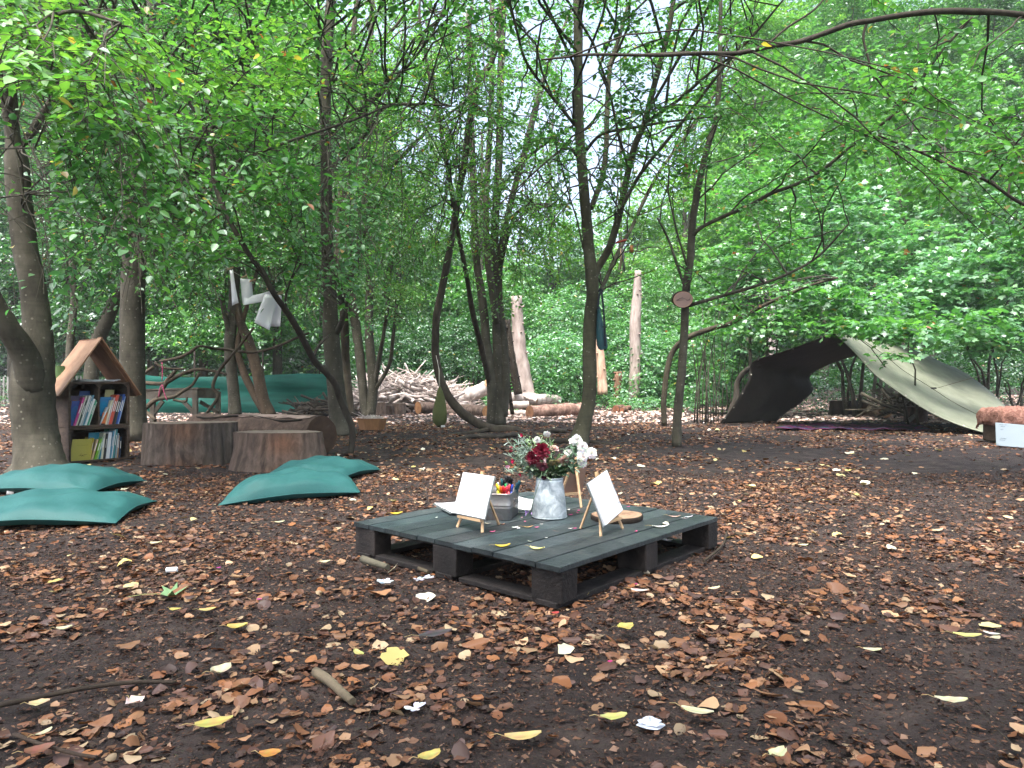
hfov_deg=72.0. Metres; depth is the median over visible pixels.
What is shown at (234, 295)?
hanging paper
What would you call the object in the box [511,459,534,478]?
pink carnation
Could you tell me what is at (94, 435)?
book
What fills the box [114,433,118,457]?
book
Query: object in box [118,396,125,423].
book
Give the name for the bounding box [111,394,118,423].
book
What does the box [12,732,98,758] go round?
stick
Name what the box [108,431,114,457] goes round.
book
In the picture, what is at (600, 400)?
ground cover
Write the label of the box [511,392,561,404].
log
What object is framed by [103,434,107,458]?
book
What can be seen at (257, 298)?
hanging paper
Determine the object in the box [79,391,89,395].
book
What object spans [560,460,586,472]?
white flower
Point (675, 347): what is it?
bent sapling
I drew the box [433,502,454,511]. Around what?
clipboard
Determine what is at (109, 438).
book
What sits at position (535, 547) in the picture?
fallen leaf
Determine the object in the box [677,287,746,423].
hazel shrub
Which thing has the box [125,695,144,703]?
fallen leaf
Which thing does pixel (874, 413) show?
log
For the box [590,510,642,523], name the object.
wood slice
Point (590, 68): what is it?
sky
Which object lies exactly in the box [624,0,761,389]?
woodland tree
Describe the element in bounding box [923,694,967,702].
fallen leaf
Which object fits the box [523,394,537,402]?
log
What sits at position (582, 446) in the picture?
white flower
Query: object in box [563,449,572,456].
white flower
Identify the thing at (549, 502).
metal vase
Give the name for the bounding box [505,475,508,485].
felt pen
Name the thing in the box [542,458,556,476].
rose
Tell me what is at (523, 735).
fallen leaf
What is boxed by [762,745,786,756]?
fallen leaf
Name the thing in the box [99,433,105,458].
book
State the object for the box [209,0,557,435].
spotted grey tree
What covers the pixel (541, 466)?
rose
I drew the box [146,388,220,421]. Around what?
timber bench
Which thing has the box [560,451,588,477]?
white flower
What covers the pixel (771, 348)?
dead tree
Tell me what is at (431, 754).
fallen leaf
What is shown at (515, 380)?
dead tree
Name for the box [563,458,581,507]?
easel
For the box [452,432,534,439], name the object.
surface root
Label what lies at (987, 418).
bench
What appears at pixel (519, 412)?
log
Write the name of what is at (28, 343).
forked tree
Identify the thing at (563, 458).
rose
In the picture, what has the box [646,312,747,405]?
woodland bush
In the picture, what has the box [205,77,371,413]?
brown leaning tree
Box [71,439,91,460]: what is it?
book
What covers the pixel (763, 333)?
maple shrub
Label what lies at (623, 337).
woodland bush
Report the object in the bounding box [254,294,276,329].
hanging paper
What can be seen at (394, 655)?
leaf litter
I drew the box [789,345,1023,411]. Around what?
dark bush
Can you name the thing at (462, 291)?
woodland tree
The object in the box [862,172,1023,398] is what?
maple shrub
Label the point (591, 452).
white flower
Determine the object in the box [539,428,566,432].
surface root
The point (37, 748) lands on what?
fallen leaf
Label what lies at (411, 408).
stump
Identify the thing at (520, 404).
log
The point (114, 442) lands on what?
book
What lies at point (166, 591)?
maple leaf
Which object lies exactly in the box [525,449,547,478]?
dark red flower
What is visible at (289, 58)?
black bowed sapling
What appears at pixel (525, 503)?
paper sheet
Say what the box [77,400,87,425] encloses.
book
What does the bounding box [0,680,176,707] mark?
stick
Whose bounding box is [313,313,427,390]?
woodland bush
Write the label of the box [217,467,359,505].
floor cushion
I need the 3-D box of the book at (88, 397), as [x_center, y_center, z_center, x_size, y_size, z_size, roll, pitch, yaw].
[-4.443,0.272,7.263,0.223,0.310,0.107,0,0,40]
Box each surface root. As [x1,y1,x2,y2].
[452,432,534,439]
[502,438,568,444]
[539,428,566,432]
[589,439,648,449]
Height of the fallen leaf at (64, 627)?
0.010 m
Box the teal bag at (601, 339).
[596,289,607,349]
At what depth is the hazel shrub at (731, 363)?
17.48 m
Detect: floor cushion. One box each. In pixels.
[0,463,146,493]
[0,487,156,525]
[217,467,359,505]
[270,455,380,476]
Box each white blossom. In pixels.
[377,578,393,583]
[404,702,425,710]
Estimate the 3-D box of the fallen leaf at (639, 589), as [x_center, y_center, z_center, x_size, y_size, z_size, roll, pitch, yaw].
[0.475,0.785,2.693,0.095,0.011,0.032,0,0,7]
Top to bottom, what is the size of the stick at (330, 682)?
0.028 m
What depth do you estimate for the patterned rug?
13.11 m
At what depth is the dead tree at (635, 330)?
22.86 m
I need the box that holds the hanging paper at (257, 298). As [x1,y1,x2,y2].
[243,291,270,304]
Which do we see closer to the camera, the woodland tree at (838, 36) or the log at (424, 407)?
the log at (424, 407)
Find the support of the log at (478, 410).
on the ground at (930, 462)
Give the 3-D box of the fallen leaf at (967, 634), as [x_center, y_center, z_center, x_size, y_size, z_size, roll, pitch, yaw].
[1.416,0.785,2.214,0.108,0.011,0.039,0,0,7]
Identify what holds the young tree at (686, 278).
on the ground at (930, 462)
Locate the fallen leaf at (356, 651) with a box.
[353,647,363,654]
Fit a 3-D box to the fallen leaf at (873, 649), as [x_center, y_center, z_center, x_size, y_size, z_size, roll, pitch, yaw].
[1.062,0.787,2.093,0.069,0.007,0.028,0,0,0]
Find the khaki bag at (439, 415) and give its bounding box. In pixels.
[432,356,446,426]
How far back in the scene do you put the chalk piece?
2.97 m
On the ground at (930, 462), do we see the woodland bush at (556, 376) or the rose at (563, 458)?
the woodland bush at (556, 376)
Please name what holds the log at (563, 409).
on the ground at (930, 462)
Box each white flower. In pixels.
[534,436,548,462]
[539,431,550,458]
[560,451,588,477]
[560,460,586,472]
[561,440,587,475]
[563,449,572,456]
[565,434,581,449]
[575,447,596,466]
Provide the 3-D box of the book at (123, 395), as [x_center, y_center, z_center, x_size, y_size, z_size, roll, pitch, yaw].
[-4.227,0.267,7.523,0.223,0.320,0.093,0,0,40]
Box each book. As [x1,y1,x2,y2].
[71,396,82,403]
[71,401,79,425]
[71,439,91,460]
[73,397,84,425]
[76,396,86,425]
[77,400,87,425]
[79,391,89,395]
[79,395,90,425]
[81,396,91,424]
[83,395,93,424]
[85,399,94,424]
[85,437,93,459]
[87,400,96,424]
[88,432,102,438]
[91,439,98,459]
[93,439,101,458]
[97,437,103,458]
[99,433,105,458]
[100,397,110,415]
[100,407,108,424]
[100,431,111,458]
[101,412,107,423]
[103,400,112,424]
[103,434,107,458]
[104,390,113,396]
[107,397,114,423]
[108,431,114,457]
[109,395,117,423]
[109,428,117,457]
[109,429,115,457]
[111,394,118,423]
[112,396,120,423]
[114,396,122,423]
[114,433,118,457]
[115,394,124,423]
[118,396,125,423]
[118,437,121,457]
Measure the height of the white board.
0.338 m
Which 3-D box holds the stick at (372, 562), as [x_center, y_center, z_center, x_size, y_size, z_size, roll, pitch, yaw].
[-0.604,0.786,3.092,0.034,0.035,0.199,0,0,-43]
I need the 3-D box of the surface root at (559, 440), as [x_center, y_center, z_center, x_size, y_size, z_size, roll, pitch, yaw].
[0.345,0.795,9.676,1.092,0.085,0.214,0,0,-21]
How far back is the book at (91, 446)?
7.25 m
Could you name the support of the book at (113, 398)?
on the book house
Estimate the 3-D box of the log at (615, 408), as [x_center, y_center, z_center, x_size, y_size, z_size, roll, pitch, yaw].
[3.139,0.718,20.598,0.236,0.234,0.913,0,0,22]
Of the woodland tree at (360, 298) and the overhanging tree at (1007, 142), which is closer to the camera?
the overhanging tree at (1007, 142)
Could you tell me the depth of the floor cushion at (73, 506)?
4.07 m
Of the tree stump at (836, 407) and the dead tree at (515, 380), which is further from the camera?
the dead tree at (515, 380)
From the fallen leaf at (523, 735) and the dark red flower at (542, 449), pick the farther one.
the dark red flower at (542, 449)
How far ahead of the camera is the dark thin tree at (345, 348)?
14.27 m
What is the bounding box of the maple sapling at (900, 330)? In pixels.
[771,279,1023,424]
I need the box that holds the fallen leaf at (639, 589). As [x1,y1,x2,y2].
[627,587,648,590]
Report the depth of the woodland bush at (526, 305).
27.92 m
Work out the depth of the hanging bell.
9.89 m
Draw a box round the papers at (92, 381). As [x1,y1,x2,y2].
[72,380,114,381]
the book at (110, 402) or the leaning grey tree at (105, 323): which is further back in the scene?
the leaning grey tree at (105, 323)
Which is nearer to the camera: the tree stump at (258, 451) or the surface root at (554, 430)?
the tree stump at (258, 451)
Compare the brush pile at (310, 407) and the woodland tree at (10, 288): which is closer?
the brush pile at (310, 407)
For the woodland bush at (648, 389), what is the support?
on the ground at (930, 462)
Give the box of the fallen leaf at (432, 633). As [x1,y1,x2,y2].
[405,628,451,636]
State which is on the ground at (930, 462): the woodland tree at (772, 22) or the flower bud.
the woodland tree at (772, 22)
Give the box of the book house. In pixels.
[55,337,141,462]
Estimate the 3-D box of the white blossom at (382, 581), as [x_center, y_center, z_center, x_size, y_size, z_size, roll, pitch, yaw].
[-0.504,0.787,2.805,0.065,0.010,0.066,0,0,-30]
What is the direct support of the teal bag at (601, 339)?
hanging from the tree at (583, 423)
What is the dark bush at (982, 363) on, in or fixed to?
on the ground at (930, 462)
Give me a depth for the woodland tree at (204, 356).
22.83 m
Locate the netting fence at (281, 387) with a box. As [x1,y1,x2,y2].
[146,350,326,412]
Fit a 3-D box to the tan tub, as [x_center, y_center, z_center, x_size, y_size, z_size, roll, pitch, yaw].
[-2.452,0.699,12.329,0.540,0.197,0.408,0,0,0]
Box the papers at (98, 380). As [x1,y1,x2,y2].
[78,379,120,380]
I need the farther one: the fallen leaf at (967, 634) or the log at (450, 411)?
the log at (450, 411)
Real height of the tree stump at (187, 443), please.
0.439 m
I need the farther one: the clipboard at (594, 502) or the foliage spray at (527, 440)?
the foliage spray at (527, 440)
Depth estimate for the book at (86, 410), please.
7.20 m
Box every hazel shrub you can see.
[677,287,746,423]
[710,302,768,416]
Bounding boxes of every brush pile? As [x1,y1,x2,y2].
[278,392,360,415]
[352,360,486,412]
[845,381,1020,419]
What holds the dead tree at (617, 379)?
on the ground at (930, 462)
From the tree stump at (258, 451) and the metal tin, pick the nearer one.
the metal tin
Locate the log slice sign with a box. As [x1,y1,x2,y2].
[671,291,692,307]
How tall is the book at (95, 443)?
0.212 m
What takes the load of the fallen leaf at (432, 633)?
on the ground at (930, 462)
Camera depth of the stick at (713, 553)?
3.35 m
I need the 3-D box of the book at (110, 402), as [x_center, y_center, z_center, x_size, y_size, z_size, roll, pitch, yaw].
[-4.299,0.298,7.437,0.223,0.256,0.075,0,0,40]
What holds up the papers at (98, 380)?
on the papers
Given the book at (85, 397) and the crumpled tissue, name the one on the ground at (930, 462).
the crumpled tissue
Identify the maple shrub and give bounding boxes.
[676,151,826,378]
[719,167,992,416]
[735,39,1023,356]
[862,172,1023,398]
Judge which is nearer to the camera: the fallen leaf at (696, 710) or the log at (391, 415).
the fallen leaf at (696, 710)
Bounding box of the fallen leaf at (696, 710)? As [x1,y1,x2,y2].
[669,702,713,713]
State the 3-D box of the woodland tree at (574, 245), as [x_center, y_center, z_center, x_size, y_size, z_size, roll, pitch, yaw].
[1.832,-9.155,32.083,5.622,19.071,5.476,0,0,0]
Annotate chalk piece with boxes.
[166,567,177,572]
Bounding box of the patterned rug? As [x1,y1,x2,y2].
[776,422,929,430]
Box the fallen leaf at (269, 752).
[251,748,280,756]
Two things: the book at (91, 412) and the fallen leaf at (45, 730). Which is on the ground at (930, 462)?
the fallen leaf at (45, 730)
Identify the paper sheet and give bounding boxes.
[519,497,532,509]
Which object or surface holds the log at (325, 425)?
on the ground at (930, 462)
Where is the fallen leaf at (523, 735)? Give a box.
[491,730,541,739]
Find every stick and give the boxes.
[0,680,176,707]
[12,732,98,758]
[311,667,355,705]
[359,555,389,569]
[417,566,429,573]
[702,531,727,562]
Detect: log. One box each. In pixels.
[187,413,336,452]
[379,414,401,416]
[400,391,415,403]
[415,402,434,413]
[446,403,486,416]
[447,409,455,413]
[457,380,486,400]
[508,401,529,408]
[508,410,525,415]
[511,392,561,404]
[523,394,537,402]
[526,402,580,416]
[612,404,624,411]
[620,405,631,411]
[866,403,891,417]
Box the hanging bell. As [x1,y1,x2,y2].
[629,231,633,252]
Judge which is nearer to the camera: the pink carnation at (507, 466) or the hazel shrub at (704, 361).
the pink carnation at (507, 466)
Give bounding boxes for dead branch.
[145,327,309,421]
[880,397,915,422]
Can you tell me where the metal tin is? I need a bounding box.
[486,486,518,520]
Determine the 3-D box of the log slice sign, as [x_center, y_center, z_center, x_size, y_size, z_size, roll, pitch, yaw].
[2.167,-1.078,8.963,0.267,0.218,0.116,0,0,0]
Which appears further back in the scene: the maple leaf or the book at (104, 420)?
the book at (104, 420)
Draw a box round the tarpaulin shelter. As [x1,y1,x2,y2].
[719,334,1023,432]
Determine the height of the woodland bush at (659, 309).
5.707 m
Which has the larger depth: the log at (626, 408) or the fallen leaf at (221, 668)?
the log at (626, 408)
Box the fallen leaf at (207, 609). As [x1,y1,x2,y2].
[193,607,215,610]
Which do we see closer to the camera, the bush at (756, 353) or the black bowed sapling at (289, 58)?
the black bowed sapling at (289, 58)
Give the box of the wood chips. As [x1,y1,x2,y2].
[352,412,382,418]
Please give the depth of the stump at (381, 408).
18.18 m
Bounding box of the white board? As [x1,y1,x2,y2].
[995,423,1023,447]
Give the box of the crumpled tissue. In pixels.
[637,716,664,729]
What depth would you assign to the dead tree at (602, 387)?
22.37 m
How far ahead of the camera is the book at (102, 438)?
7.30 m
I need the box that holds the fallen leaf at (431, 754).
[408,748,440,759]
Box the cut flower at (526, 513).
[523,472,541,517]
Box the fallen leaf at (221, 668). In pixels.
[203,662,231,672]
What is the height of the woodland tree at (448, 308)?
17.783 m
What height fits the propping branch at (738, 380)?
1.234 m
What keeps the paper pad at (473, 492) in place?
attached to the clipboard at (489, 499)
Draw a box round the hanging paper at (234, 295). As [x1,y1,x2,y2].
[230,270,238,305]
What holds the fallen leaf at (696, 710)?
on the ground at (930, 462)
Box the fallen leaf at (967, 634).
[941,631,981,635]
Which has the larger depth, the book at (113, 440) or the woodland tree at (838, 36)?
the woodland tree at (838, 36)
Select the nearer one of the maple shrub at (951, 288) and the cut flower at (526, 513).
the cut flower at (526, 513)
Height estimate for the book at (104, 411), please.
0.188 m
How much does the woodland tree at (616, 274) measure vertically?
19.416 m
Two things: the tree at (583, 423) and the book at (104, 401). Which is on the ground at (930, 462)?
the tree at (583, 423)
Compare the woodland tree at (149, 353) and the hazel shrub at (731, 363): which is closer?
the hazel shrub at (731, 363)
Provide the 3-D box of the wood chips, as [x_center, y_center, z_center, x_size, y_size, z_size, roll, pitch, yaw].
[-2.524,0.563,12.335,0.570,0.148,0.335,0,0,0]
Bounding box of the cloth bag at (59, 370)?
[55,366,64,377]
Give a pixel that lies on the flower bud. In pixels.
(506, 463)
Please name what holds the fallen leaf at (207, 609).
on the ground at (930, 462)
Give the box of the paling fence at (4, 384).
[0,376,81,403]
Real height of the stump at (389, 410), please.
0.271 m
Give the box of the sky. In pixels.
[0,0,1020,382]
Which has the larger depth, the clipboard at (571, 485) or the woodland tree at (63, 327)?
the woodland tree at (63, 327)
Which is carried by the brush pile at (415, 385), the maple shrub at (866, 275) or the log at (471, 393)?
the log at (471, 393)
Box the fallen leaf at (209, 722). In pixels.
[179,715,232,726]
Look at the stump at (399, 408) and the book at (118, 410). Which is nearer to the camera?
the book at (118, 410)
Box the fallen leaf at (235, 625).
[220,622,247,627]
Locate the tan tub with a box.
[356,418,387,429]
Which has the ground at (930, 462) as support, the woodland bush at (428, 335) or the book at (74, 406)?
the woodland bush at (428, 335)
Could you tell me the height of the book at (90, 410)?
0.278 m
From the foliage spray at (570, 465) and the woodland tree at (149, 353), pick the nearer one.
the foliage spray at (570, 465)
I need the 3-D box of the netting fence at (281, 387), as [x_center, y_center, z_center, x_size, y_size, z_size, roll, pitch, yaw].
[-7.925,-0.060,19.652,5.954,1.780,0.274,0,0,-1]
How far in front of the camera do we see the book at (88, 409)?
7.22 m
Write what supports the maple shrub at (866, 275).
on the ground at (930, 462)
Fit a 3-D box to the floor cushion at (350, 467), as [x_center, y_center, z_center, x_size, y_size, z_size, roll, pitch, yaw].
[-1.660,0.719,6.254,0.760,0.154,0.807,0,0,17]
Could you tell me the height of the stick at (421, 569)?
0.021 m
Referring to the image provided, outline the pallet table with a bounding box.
[354,491,717,608]
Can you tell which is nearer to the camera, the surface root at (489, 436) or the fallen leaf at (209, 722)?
the fallen leaf at (209, 722)
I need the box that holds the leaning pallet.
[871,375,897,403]
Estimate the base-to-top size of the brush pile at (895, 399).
1.083 m
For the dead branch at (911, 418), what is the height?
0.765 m
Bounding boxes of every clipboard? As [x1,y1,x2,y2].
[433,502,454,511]
[440,507,453,513]
[453,474,495,519]
[562,465,586,492]
[586,470,621,526]
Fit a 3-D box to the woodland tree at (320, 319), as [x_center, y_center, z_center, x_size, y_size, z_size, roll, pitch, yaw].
[-7.278,-6.438,28.575,5.463,14.003,4.559,0,0,0]
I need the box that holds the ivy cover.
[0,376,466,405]
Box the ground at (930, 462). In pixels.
[0,386,1023,767]
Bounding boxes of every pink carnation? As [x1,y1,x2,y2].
[506,465,528,475]
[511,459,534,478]
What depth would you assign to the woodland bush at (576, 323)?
25.80 m
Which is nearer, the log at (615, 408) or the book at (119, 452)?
the book at (119, 452)
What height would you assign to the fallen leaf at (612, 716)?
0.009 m
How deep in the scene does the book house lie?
7.37 m
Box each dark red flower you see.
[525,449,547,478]
[532,443,549,475]
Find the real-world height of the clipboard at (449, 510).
0.015 m
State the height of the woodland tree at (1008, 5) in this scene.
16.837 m
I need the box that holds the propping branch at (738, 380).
[727,366,760,413]
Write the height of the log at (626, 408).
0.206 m
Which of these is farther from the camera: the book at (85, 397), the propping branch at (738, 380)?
the propping branch at (738, 380)
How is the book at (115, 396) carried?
on the book house
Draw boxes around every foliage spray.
[503,434,540,477]
[524,433,554,473]
[524,453,567,478]
[555,443,583,478]
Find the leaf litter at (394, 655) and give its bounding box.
[0,393,1023,767]
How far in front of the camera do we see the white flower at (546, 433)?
3.50 m
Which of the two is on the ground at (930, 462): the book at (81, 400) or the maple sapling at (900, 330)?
the maple sapling at (900, 330)
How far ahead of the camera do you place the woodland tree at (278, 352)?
25.73 m
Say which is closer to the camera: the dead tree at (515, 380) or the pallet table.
the pallet table
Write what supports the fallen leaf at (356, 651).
on the ground at (930, 462)
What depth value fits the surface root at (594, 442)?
9.54 m
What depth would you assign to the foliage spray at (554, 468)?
3.46 m
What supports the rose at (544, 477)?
in the metal vase
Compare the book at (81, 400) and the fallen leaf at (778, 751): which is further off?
the book at (81, 400)
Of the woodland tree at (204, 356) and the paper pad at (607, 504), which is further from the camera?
the woodland tree at (204, 356)
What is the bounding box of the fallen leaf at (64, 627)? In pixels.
[49,625,71,629]
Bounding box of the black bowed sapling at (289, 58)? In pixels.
[60,0,389,453]
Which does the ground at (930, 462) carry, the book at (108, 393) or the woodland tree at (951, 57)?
the woodland tree at (951, 57)
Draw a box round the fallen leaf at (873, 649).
[859,646,881,650]
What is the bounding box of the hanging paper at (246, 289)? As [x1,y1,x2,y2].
[240,279,252,303]
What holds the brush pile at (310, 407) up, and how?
on the ground at (930, 462)
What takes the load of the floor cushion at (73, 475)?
on the ground at (930, 462)
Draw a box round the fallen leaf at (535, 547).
[525,545,544,548]
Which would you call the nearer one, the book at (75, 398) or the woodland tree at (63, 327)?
the book at (75, 398)
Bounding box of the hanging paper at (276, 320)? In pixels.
[271,295,281,326]
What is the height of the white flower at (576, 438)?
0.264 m
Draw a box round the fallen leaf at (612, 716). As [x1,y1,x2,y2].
[589,712,626,719]
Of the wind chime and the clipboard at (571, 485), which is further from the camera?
the wind chime
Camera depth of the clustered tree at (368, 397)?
15.24 m
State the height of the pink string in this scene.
0.256 m
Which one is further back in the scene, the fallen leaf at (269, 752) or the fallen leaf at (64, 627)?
the fallen leaf at (64, 627)
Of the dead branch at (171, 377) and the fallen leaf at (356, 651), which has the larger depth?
the dead branch at (171, 377)
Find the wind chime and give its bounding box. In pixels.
[615,239,626,271]
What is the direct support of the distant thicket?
on the ground at (930, 462)
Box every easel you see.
[456,471,499,532]
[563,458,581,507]
[579,472,623,535]
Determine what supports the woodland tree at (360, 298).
on the ground at (930, 462)
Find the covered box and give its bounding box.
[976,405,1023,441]
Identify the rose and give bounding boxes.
[535,462,551,471]
[539,470,551,480]
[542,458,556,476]
[548,445,558,477]
[548,460,561,478]
[552,455,568,478]
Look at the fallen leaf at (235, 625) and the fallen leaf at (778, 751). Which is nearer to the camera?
the fallen leaf at (778, 751)
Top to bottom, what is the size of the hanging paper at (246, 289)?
0.269 m
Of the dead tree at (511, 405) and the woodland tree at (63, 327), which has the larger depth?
the woodland tree at (63, 327)
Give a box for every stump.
[141,421,237,466]
[228,430,326,472]
[376,403,386,415]
[386,406,393,414]
[392,403,405,414]
[406,399,414,412]
[828,400,857,415]
[857,401,870,416]
[903,406,927,422]
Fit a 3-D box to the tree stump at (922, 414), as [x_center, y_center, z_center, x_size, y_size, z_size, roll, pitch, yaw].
[8.668,0.658,15.108,0.472,0.344,0.458,0,0,0]
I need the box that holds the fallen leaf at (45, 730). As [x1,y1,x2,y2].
[27,726,51,737]
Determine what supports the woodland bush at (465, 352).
on the ground at (930, 462)
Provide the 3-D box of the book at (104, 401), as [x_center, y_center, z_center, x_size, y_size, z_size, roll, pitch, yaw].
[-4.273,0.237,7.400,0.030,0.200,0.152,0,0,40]
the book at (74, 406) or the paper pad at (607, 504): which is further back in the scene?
the book at (74, 406)
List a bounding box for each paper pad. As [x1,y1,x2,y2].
[453,472,493,518]
[587,470,622,525]
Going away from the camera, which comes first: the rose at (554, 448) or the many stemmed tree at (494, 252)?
the rose at (554, 448)
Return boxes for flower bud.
[505,461,525,469]
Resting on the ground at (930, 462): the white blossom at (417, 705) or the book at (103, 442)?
the white blossom at (417, 705)
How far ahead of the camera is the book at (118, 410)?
7.44 m
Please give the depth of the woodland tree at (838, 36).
31.42 m
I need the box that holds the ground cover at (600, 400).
[482,381,740,411]
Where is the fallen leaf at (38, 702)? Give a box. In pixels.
[20,698,49,705]
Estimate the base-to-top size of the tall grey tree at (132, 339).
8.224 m
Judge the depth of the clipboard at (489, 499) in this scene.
3.12 m
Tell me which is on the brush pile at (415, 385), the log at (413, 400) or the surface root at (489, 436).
the log at (413, 400)
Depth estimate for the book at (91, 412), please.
7.24 m
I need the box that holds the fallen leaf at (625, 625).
[612,622,633,628]
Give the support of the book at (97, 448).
on the book house
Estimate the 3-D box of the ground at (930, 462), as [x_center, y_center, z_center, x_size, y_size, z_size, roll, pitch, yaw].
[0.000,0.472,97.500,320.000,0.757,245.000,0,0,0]
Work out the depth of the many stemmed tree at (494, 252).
13.12 m
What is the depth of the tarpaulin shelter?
13.98 m
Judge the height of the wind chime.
0.472 m
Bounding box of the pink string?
[158,385,167,400]
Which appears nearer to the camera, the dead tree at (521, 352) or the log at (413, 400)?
the log at (413, 400)
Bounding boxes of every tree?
[0,0,268,472]
[0,0,471,440]
[0,12,139,361]
[0,65,261,381]
[0,94,106,395]
[75,0,228,375]
[85,0,317,413]
[134,0,287,376]
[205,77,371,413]
[206,0,359,374]
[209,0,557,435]
[282,47,395,373]
[289,0,466,416]
[333,0,465,372]
[334,0,479,415]
[368,0,554,434]
[373,0,623,424]
[410,0,521,383]
[425,128,533,401]
[474,0,805,443]
[495,0,616,387]
[505,319,522,394]
[509,382,513,414]
[511,296,535,393]
[541,0,1023,278]
[565,0,683,370]
[596,342,607,394]
[613,372,622,405]
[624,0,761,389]
[626,0,999,446]
[628,270,642,401]
[684,0,822,377]
[755,0,896,390]
[764,278,778,354]
[834,0,1013,347]
[928,0,1023,389]
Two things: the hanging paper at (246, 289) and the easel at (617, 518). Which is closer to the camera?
the easel at (617, 518)
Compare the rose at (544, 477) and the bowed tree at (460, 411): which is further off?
the bowed tree at (460, 411)
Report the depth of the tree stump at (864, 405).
17.60 m
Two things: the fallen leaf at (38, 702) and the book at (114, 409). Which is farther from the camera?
the book at (114, 409)
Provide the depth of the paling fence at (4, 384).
23.39 m
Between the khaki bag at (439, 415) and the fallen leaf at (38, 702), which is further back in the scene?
the khaki bag at (439, 415)
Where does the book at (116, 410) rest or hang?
on the book house
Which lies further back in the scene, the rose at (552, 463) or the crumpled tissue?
the rose at (552, 463)
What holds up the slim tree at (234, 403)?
on the ground at (930, 462)
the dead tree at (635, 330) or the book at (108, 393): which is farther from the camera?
the dead tree at (635, 330)
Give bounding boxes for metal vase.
[532,476,566,519]
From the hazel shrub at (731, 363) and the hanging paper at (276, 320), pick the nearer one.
the hanging paper at (276, 320)
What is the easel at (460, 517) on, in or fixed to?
on the pallet table
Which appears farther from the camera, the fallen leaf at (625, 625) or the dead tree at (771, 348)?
the dead tree at (771, 348)
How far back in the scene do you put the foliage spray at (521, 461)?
3.47 m
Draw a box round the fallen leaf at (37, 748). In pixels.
[12,742,54,753]
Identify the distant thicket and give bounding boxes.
[0,0,1023,390]
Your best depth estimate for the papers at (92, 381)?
7.30 m
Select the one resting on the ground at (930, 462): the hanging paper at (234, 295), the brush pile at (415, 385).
the brush pile at (415, 385)
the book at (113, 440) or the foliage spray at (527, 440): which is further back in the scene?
the book at (113, 440)
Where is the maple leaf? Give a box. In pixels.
[128,583,185,596]
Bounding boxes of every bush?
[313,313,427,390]
[374,310,471,380]
[409,302,528,404]
[453,274,568,391]
[510,326,582,405]
[523,278,630,397]
[564,310,672,402]
[605,255,721,398]
[605,328,706,407]
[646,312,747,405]
[682,318,812,413]
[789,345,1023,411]
[912,324,1023,405]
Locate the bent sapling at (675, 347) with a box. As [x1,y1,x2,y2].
[661,275,837,425]
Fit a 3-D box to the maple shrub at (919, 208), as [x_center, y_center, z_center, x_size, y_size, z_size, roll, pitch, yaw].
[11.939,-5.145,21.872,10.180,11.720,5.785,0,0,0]

